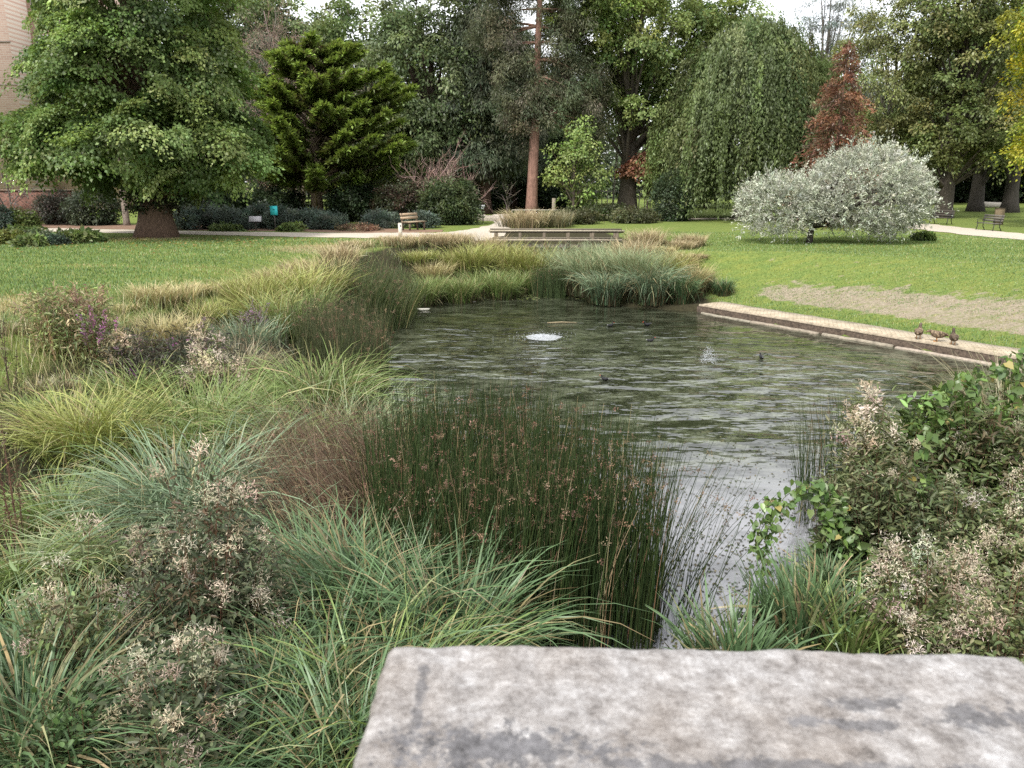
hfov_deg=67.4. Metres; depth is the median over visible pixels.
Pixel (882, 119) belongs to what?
birch tree
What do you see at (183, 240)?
fallen leaves
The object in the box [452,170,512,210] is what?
dark shrub
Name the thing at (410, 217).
wooden bench
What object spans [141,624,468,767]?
sedge tussock
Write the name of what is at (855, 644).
iris clump
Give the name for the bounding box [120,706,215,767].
leaved plant
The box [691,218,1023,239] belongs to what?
gravel path
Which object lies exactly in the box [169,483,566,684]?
sedge tussock
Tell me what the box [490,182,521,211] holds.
bare sapling
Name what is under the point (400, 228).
marker post
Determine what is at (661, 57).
oak tree
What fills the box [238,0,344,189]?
woodland tree
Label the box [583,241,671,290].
reed clump
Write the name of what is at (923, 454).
bindweed
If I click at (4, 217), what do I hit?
round shrub
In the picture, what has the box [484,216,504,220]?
rockery stone
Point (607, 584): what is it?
dead stalk
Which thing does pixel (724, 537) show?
floating leaves
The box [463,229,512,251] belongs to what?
reed clump
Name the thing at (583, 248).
reed clump
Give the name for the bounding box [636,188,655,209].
paling fence
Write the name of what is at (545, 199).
dark shrub
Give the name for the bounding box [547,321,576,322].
floating stick
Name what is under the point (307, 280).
tall grass
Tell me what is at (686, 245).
reed clump
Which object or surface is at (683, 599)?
bulrush stand
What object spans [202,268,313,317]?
tall grass
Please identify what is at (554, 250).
reed clump
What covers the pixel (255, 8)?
woodland tree
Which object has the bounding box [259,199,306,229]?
grey bush
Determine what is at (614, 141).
young birch
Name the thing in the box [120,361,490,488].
sedge tussock
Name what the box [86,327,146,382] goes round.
hemp agrimony
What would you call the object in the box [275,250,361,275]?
tall grass
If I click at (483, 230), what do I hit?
gravel path
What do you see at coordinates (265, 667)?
sedge tussock
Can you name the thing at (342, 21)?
woodland tree
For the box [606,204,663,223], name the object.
dark shrub
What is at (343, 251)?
tall grass
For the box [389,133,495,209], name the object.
bare shrub
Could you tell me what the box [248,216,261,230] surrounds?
information lectern
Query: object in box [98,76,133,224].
ash tree
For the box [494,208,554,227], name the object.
reed clump
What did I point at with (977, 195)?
park tree
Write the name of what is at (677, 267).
reed clump
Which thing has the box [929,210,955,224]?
park bench
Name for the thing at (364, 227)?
border plant
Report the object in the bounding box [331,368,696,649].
bulrush stand
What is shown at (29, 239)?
bed plant
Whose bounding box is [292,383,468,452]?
sedge tussock
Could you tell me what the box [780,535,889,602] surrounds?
tall grass
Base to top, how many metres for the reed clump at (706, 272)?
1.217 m
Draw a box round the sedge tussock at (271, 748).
[42,633,376,767]
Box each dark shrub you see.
[27,187,80,224]
[59,188,122,225]
[369,171,424,222]
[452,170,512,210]
[506,170,603,208]
[550,205,604,224]
[580,200,628,220]
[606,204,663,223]
[929,178,1005,202]
[988,178,1023,201]
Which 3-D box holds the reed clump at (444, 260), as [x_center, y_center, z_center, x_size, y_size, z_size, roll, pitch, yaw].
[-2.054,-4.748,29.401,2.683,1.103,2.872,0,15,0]
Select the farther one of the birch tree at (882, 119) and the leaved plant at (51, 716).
the birch tree at (882, 119)
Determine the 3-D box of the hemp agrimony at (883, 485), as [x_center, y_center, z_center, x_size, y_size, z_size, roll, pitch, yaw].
[3.909,1.216,8.015,1.716,1.622,1.587,0,15,0]
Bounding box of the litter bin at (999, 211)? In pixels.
[993,208,1005,224]
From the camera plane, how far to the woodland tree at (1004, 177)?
86.80 m
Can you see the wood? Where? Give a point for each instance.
(613, 160)
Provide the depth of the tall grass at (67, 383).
11.37 m
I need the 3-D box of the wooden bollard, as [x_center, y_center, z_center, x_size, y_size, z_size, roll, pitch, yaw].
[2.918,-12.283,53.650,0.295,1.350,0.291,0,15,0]
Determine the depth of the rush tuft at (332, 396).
11.41 m
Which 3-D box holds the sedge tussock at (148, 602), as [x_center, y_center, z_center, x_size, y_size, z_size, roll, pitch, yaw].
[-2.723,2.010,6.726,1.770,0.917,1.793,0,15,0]
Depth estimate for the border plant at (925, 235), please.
32.44 m
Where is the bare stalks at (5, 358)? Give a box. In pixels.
[0,312,34,414]
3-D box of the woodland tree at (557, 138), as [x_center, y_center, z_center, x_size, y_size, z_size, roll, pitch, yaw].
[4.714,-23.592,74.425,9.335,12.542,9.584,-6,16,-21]
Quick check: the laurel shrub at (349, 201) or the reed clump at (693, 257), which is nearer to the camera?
the reed clump at (693, 257)
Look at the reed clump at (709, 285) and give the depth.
26.39 m
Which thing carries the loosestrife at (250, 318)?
on the ground at (956, 316)
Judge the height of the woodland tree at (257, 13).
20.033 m
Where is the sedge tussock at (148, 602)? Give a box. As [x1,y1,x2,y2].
[90,550,278,649]
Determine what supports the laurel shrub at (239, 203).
on the ground at (956, 316)
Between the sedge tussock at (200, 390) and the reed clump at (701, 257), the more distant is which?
the reed clump at (701, 257)
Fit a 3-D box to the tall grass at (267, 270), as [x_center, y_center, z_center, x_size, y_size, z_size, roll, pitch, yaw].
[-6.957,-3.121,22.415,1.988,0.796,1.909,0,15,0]
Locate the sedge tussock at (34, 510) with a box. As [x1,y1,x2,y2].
[0,450,171,564]
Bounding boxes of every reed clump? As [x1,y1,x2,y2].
[375,233,430,248]
[395,249,440,266]
[398,272,453,307]
[409,258,460,282]
[417,274,459,298]
[418,231,474,249]
[429,245,483,276]
[432,237,509,282]
[432,273,488,304]
[453,265,518,297]
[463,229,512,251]
[469,237,539,262]
[469,240,556,280]
[477,269,534,300]
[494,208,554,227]
[495,239,577,276]
[500,267,548,295]
[519,240,601,261]
[533,207,582,227]
[534,245,597,293]
[548,244,625,297]
[563,265,641,305]
[564,237,632,263]
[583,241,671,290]
[596,245,688,298]
[600,235,670,259]
[608,257,701,306]
[621,227,673,247]
[637,249,708,278]
[649,268,714,304]
[650,245,682,254]
[653,247,706,269]
[661,238,703,249]
[668,258,719,295]
[670,232,709,246]
[690,253,710,258]
[694,270,721,290]
[707,277,739,296]
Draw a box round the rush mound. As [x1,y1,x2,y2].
[305,253,431,330]
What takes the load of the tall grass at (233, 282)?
on the ground at (956, 316)
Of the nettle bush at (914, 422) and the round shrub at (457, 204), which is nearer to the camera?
the nettle bush at (914, 422)
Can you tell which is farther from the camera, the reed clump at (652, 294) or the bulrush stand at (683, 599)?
the reed clump at (652, 294)
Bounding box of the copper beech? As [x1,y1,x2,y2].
[614,150,675,208]
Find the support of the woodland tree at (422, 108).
on the ground at (956, 316)
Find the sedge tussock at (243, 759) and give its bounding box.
[69,587,484,767]
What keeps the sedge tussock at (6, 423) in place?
on the ground at (956, 316)
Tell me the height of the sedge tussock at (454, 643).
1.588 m
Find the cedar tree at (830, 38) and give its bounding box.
[786,0,894,108]
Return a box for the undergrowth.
[0,231,1023,701]
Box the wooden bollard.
[552,198,555,209]
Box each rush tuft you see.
[154,314,320,410]
[263,403,361,476]
[270,341,394,445]
[274,287,397,399]
[528,264,568,298]
[783,389,873,528]
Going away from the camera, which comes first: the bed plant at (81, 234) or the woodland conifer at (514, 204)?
the bed plant at (81, 234)
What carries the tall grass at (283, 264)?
on the ground at (956, 316)
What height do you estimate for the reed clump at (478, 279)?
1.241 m
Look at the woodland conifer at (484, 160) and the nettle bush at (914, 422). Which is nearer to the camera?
the nettle bush at (914, 422)
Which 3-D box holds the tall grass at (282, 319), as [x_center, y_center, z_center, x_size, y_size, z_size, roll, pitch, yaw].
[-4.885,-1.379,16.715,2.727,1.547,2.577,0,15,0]
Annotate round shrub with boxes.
[0,204,15,229]
[7,205,43,227]
[411,172,485,225]
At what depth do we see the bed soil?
39.62 m
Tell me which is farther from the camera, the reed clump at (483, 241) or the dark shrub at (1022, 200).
the dark shrub at (1022, 200)
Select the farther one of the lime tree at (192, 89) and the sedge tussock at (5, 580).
the lime tree at (192, 89)
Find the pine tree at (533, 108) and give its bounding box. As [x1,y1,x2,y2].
[461,0,621,216]
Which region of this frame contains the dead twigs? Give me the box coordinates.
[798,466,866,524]
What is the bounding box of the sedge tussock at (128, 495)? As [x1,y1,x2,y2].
[4,402,356,584]
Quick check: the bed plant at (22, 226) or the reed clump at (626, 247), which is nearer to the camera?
the reed clump at (626, 247)
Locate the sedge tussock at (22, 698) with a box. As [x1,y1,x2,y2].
[0,584,230,767]
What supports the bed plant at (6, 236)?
on the ground at (956, 316)
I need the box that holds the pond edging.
[697,302,1023,369]
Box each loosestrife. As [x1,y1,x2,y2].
[9,279,119,360]
[69,302,128,377]
[228,295,278,338]
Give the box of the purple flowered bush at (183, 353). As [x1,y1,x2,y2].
[86,314,245,403]
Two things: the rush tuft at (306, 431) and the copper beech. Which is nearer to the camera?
the rush tuft at (306, 431)
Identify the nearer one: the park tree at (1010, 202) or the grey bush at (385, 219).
the grey bush at (385, 219)
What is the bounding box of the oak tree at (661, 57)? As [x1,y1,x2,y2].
[529,0,780,207]
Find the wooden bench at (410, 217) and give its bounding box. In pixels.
[400,212,426,230]
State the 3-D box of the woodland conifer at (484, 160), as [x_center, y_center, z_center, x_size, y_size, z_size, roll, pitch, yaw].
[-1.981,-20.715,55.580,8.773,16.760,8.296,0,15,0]
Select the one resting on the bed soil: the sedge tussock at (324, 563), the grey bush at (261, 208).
the grey bush at (261, 208)
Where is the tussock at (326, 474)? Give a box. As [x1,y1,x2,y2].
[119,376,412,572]
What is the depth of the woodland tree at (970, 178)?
84.43 m
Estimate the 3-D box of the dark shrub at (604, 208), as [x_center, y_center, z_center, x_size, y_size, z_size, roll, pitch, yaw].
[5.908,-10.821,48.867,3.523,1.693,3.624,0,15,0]
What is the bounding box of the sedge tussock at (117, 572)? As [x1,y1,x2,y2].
[0,467,244,626]
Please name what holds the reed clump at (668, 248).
on the ground at (956, 316)
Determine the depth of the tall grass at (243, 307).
17.19 m
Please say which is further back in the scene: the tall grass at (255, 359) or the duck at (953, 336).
the duck at (953, 336)
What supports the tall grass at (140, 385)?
on the ground at (956, 316)
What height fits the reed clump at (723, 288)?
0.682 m
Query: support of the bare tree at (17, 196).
on the ground at (956, 316)
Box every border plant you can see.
[207,221,246,231]
[275,221,307,231]
[334,220,384,231]
[908,230,937,240]
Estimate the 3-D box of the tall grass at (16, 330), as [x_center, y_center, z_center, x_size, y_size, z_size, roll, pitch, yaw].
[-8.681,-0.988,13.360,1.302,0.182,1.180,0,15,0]
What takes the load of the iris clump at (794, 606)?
on the ground at (956, 316)
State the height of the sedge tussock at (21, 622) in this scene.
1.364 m
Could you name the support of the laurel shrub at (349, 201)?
on the ground at (956, 316)
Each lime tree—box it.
[0,0,284,237]
[883,0,1023,217]
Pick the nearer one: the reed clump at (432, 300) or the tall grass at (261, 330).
the tall grass at (261, 330)
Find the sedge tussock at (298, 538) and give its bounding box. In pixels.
[140,482,528,677]
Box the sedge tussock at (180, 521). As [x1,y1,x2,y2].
[83,458,359,581]
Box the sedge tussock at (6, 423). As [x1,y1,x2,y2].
[0,402,84,449]
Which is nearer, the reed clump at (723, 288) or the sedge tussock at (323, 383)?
the sedge tussock at (323, 383)
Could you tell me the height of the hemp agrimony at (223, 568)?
2.242 m
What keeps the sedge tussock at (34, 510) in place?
on the ground at (956, 316)
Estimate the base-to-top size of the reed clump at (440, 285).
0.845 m
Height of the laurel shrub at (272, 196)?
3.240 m
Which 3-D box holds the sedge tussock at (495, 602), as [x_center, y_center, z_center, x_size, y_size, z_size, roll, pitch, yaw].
[-0.472,2.025,5.965,2.989,1.713,3.060,0,15,0]
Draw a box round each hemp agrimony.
[0,508,157,716]
[72,614,307,767]
[85,433,321,716]
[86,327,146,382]
[167,325,251,408]
[796,428,980,577]
[822,378,931,525]
[845,518,1019,656]
[912,526,1023,663]
[926,449,1023,620]
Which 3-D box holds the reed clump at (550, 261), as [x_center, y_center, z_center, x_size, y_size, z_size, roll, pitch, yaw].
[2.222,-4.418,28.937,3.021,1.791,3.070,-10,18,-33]
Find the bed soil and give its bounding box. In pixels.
[41,224,442,232]
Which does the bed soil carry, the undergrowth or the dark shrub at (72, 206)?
the dark shrub at (72, 206)
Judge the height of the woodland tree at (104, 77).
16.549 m
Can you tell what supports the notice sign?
on the ground at (956, 316)
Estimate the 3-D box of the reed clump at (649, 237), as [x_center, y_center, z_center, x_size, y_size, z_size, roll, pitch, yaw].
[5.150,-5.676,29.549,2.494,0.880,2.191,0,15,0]
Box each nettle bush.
[805,507,883,576]
[867,381,992,509]
[881,453,1023,613]
[909,383,1023,530]
[950,353,1023,420]
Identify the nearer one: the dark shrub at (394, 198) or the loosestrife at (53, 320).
the loosestrife at (53, 320)
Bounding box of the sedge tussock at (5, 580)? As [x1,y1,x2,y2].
[0,502,137,621]
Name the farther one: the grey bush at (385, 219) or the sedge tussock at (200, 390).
the grey bush at (385, 219)
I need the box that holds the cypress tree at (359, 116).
[243,29,419,211]
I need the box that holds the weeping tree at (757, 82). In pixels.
[635,6,858,219]
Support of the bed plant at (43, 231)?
on the ground at (956, 316)
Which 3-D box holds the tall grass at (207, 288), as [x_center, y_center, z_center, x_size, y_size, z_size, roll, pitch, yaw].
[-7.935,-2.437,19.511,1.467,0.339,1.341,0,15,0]
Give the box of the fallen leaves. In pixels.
[6,237,350,254]
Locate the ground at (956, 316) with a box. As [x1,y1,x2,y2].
[0,182,1023,727]
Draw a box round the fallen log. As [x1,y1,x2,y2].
[984,202,1001,207]
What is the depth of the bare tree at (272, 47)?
52.95 m
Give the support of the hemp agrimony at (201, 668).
on the ground at (956, 316)
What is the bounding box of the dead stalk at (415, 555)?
[383,507,431,610]
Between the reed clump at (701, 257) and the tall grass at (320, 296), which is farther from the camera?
the reed clump at (701, 257)
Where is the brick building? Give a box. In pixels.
[0,0,150,208]
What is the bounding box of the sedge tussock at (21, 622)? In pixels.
[0,548,252,764]
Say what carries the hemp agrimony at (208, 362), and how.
on the ground at (956, 316)
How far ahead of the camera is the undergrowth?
12.32 m
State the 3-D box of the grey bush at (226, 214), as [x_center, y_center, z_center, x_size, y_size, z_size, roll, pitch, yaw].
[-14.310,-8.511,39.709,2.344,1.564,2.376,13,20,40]
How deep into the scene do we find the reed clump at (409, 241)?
29.63 m
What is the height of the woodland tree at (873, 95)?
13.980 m
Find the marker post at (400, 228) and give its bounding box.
[398,223,401,236]
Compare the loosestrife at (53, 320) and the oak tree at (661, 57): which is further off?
the oak tree at (661, 57)
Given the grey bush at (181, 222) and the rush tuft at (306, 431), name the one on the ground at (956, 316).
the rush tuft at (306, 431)
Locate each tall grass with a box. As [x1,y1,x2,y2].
[0,319,41,337]
[0,381,101,422]
[18,372,80,400]
[58,346,197,420]
[108,302,148,314]
[115,276,206,309]
[127,306,217,349]
[174,281,226,297]
[177,298,243,328]
[188,333,305,402]
[198,307,298,364]
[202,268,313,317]
[210,278,258,293]
[216,283,319,325]
[223,285,342,359]
[233,253,354,309]
[242,268,360,333]
[243,262,298,285]
[264,255,368,315]
[271,256,320,275]
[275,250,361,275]
[310,241,368,268]
[336,238,376,249]
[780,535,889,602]
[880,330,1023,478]
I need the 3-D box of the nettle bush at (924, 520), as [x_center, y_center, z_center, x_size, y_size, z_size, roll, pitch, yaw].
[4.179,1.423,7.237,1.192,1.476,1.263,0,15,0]
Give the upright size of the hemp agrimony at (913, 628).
1.551 m
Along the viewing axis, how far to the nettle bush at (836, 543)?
7.95 m
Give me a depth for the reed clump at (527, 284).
28.26 m
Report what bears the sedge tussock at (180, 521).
on the ground at (956, 316)
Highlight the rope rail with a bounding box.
[512,210,578,210]
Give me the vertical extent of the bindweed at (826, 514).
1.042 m
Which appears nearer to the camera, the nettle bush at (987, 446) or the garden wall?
the nettle bush at (987, 446)
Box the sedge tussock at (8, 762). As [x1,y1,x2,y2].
[0,621,270,767]
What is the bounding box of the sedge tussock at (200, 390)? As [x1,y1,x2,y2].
[58,346,351,478]
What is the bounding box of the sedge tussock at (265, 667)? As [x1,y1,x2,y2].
[82,531,533,767]
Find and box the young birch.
[604,114,620,201]
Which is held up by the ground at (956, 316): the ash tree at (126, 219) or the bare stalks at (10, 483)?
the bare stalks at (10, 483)
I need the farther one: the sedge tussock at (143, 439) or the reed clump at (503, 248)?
the reed clump at (503, 248)
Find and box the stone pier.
[353,645,1023,767]
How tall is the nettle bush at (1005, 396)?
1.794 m
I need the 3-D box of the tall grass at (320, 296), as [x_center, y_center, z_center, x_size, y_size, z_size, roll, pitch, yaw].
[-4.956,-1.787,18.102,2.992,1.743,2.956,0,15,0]
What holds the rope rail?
on the ground at (956, 316)
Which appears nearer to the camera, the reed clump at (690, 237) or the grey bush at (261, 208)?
the reed clump at (690, 237)
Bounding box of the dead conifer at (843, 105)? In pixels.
[774,40,895,229]
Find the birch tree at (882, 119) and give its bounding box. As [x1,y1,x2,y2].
[823,0,952,213]
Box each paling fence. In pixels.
[590,189,618,204]
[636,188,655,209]
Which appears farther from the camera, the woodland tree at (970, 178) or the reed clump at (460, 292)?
the woodland tree at (970, 178)
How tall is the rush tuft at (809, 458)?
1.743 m
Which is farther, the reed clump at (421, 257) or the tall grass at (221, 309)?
the reed clump at (421, 257)
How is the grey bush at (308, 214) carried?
on the bed soil
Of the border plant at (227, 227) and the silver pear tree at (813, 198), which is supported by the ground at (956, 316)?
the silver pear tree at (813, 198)
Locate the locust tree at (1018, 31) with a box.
[980,0,1023,186]
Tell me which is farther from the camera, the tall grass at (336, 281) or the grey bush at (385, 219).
the grey bush at (385, 219)
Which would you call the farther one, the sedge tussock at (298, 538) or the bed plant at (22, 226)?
the bed plant at (22, 226)
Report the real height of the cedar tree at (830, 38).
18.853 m
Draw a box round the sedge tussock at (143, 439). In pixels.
[19,381,279,493]
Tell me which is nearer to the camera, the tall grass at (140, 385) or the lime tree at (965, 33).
the tall grass at (140, 385)
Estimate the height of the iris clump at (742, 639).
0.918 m
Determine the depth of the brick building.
62.13 m
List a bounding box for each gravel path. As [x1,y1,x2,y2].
[41,221,508,239]
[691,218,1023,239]
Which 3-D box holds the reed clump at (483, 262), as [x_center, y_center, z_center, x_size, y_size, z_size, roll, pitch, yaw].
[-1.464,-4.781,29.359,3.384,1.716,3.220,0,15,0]
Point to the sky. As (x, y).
(783, 5)
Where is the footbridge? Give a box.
[489,228,624,252]
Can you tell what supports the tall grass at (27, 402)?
on the ground at (956, 316)
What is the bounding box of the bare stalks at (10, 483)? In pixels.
[0,408,46,565]
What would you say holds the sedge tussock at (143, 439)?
on the ground at (956, 316)
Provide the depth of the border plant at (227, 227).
38.18 m
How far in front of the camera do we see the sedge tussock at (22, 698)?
4.77 m
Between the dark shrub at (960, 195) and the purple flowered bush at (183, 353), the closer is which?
the purple flowered bush at (183, 353)
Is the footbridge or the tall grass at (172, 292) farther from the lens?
the footbridge
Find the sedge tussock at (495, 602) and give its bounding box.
[246,502,651,716]
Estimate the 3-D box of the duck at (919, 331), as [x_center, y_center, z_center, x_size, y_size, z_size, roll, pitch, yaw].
[10.217,-1.330,19.273,0.203,0.383,0.510,10,18,34]
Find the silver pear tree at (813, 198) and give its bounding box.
[724,128,958,244]
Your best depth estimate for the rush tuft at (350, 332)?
15.01 m
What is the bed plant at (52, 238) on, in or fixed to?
on the ground at (956, 316)
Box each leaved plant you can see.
[3,671,145,767]
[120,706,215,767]
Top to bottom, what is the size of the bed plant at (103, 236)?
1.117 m
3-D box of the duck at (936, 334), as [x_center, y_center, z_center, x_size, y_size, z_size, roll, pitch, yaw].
[10.478,-1.197,18.966,0.547,0.284,0.204,5,16,19]
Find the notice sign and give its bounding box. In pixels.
[270,206,277,227]
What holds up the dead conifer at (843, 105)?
on the ground at (956, 316)
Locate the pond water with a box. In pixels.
[354,294,1023,649]
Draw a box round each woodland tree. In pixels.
[35,54,149,163]
[159,0,306,184]
[215,0,309,191]
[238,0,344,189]
[296,0,447,180]
[351,0,511,190]
[520,83,606,184]
[668,129,740,207]
[849,68,903,190]
[875,61,975,198]
[927,12,1011,202]
[998,165,1023,184]
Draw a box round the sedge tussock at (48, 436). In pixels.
[0,362,226,492]
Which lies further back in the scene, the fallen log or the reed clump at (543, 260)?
the fallen log
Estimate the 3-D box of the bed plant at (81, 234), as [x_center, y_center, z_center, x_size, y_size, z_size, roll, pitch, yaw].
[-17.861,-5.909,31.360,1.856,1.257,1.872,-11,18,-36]
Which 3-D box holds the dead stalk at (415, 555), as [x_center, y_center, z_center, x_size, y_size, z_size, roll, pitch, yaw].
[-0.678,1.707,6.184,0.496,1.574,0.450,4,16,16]
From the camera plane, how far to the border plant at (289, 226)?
38.33 m
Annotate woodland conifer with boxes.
[239,30,309,190]
[341,58,402,190]
[428,0,539,213]
[495,19,552,208]
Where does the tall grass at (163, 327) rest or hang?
on the ground at (956, 316)
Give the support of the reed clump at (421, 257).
on the ground at (956, 316)
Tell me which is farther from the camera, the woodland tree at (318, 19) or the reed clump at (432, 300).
the woodland tree at (318, 19)
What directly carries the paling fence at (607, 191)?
on the ground at (956, 316)
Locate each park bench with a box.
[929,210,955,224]
[975,214,1004,230]
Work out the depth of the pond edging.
20.38 m
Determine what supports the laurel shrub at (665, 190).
on the ground at (956, 316)
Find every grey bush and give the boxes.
[173,205,213,229]
[194,201,222,228]
[209,204,259,229]
[239,200,273,227]
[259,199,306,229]
[283,205,321,228]
[305,209,349,229]
[359,206,400,227]
[400,209,442,228]
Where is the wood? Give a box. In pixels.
[177,109,1023,201]
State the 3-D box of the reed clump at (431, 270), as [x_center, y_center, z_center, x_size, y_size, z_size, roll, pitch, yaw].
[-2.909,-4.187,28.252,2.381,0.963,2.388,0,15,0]
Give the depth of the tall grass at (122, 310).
16.12 m
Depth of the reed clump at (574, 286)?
27.05 m
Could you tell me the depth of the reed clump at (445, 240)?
30.23 m
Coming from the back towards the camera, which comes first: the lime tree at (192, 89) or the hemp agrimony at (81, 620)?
the lime tree at (192, 89)
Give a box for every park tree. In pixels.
[930,12,1023,211]
[970,7,1023,212]
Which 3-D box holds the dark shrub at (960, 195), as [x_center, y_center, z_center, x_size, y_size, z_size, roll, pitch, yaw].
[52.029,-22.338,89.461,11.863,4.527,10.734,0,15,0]
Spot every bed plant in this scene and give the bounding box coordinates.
[0,226,26,243]
[3,223,47,230]
[6,230,50,246]
[18,227,52,235]
[41,231,71,244]
[52,224,101,243]
[90,229,109,241]
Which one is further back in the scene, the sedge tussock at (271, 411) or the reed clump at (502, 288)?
the reed clump at (502, 288)
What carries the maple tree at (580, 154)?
on the ground at (956, 316)
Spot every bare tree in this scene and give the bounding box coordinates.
[0,112,52,223]
[199,0,370,203]
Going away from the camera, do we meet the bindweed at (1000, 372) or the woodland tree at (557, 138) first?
the bindweed at (1000, 372)
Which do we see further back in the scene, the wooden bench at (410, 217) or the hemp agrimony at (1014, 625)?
the wooden bench at (410, 217)
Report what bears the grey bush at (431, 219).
on the ground at (956, 316)
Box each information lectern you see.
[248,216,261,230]
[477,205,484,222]
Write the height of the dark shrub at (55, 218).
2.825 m
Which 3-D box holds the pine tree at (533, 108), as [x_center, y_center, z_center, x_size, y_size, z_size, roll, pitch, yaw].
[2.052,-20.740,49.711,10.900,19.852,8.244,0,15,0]
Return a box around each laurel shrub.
[178,188,253,218]
[241,184,310,219]
[322,180,387,221]
[648,167,698,221]
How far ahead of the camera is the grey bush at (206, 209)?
40.16 m
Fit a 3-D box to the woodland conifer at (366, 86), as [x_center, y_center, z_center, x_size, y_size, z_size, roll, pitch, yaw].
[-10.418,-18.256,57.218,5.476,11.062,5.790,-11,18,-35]
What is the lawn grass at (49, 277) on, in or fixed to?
on the ground at (956, 316)
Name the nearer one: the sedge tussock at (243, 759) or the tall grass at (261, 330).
the sedge tussock at (243, 759)
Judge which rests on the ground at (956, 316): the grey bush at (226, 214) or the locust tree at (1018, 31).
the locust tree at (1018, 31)
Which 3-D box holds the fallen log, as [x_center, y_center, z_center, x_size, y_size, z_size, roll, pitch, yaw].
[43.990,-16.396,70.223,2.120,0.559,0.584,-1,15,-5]
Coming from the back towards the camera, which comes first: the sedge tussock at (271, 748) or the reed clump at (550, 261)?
the reed clump at (550, 261)
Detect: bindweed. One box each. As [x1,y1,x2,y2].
[747,475,882,584]
[885,431,961,551]
[922,347,1023,479]
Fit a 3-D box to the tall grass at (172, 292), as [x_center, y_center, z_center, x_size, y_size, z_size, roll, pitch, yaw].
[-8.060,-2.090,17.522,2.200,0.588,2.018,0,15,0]
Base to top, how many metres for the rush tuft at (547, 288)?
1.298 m
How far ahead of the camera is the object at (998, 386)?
9.59 m
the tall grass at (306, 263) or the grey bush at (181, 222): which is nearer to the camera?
the tall grass at (306, 263)
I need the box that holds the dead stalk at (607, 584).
[589,511,640,647]
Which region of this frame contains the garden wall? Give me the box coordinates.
[0,189,72,220]
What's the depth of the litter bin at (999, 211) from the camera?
43.85 m
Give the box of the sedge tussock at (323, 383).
[209,334,443,430]
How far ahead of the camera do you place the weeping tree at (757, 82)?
45.44 m
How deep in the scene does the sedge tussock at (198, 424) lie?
9.57 m
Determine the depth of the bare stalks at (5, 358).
10.23 m
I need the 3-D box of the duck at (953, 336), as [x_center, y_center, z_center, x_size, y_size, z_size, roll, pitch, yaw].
[10.692,-1.146,18.581,0.203,0.383,0.511,5,16,19]
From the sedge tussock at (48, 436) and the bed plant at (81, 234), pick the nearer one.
the sedge tussock at (48, 436)
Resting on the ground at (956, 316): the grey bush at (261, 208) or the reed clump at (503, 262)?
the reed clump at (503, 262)
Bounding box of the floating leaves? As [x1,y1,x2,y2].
[589,403,853,648]
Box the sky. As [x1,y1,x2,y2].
[161,0,1010,181]
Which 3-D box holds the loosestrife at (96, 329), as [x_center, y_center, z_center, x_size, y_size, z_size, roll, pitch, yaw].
[-6.539,-0.691,12.251,0.852,1.243,0.828,0,15,0]
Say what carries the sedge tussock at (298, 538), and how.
on the ground at (956, 316)
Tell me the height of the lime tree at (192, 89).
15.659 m
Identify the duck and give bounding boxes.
[914,323,923,338]
[925,329,948,341]
[949,328,958,344]
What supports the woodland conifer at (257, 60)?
on the ground at (956, 316)
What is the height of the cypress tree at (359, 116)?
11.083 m
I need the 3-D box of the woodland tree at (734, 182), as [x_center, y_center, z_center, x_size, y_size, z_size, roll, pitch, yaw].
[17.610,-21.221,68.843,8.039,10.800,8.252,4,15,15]
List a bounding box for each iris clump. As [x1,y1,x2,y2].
[645,570,837,651]
[704,529,892,653]
[769,561,942,654]
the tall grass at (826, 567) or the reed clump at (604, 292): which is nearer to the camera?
the tall grass at (826, 567)
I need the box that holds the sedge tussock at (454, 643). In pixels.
[185,559,598,767]
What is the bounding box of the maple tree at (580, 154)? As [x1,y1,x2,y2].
[537,114,618,208]
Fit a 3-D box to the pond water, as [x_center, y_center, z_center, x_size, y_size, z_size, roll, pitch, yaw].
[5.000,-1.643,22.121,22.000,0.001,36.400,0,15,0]
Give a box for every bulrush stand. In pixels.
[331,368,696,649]
[648,422,817,648]
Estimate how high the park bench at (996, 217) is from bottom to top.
0.808 m
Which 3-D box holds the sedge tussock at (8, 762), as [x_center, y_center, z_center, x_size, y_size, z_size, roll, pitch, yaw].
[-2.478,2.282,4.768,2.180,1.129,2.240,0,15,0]
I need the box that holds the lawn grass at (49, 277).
[0,231,1023,348]
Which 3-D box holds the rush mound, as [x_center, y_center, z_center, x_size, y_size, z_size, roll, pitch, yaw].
[-4.234,-2.689,22.399,3.850,2.184,5.433,0,15,0]
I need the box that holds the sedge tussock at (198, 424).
[99,372,384,491]
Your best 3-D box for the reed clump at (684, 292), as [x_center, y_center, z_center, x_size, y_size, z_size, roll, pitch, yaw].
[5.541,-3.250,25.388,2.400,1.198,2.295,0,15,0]
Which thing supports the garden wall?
on the ground at (956, 316)
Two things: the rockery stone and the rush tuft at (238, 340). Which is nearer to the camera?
the rush tuft at (238, 340)
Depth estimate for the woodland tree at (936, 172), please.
76.14 m
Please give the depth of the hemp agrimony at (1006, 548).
6.74 m
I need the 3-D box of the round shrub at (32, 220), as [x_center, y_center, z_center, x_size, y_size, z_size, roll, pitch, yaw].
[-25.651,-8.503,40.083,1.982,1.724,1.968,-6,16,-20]
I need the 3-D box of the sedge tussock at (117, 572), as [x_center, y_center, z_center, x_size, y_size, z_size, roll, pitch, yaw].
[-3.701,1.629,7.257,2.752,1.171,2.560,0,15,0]

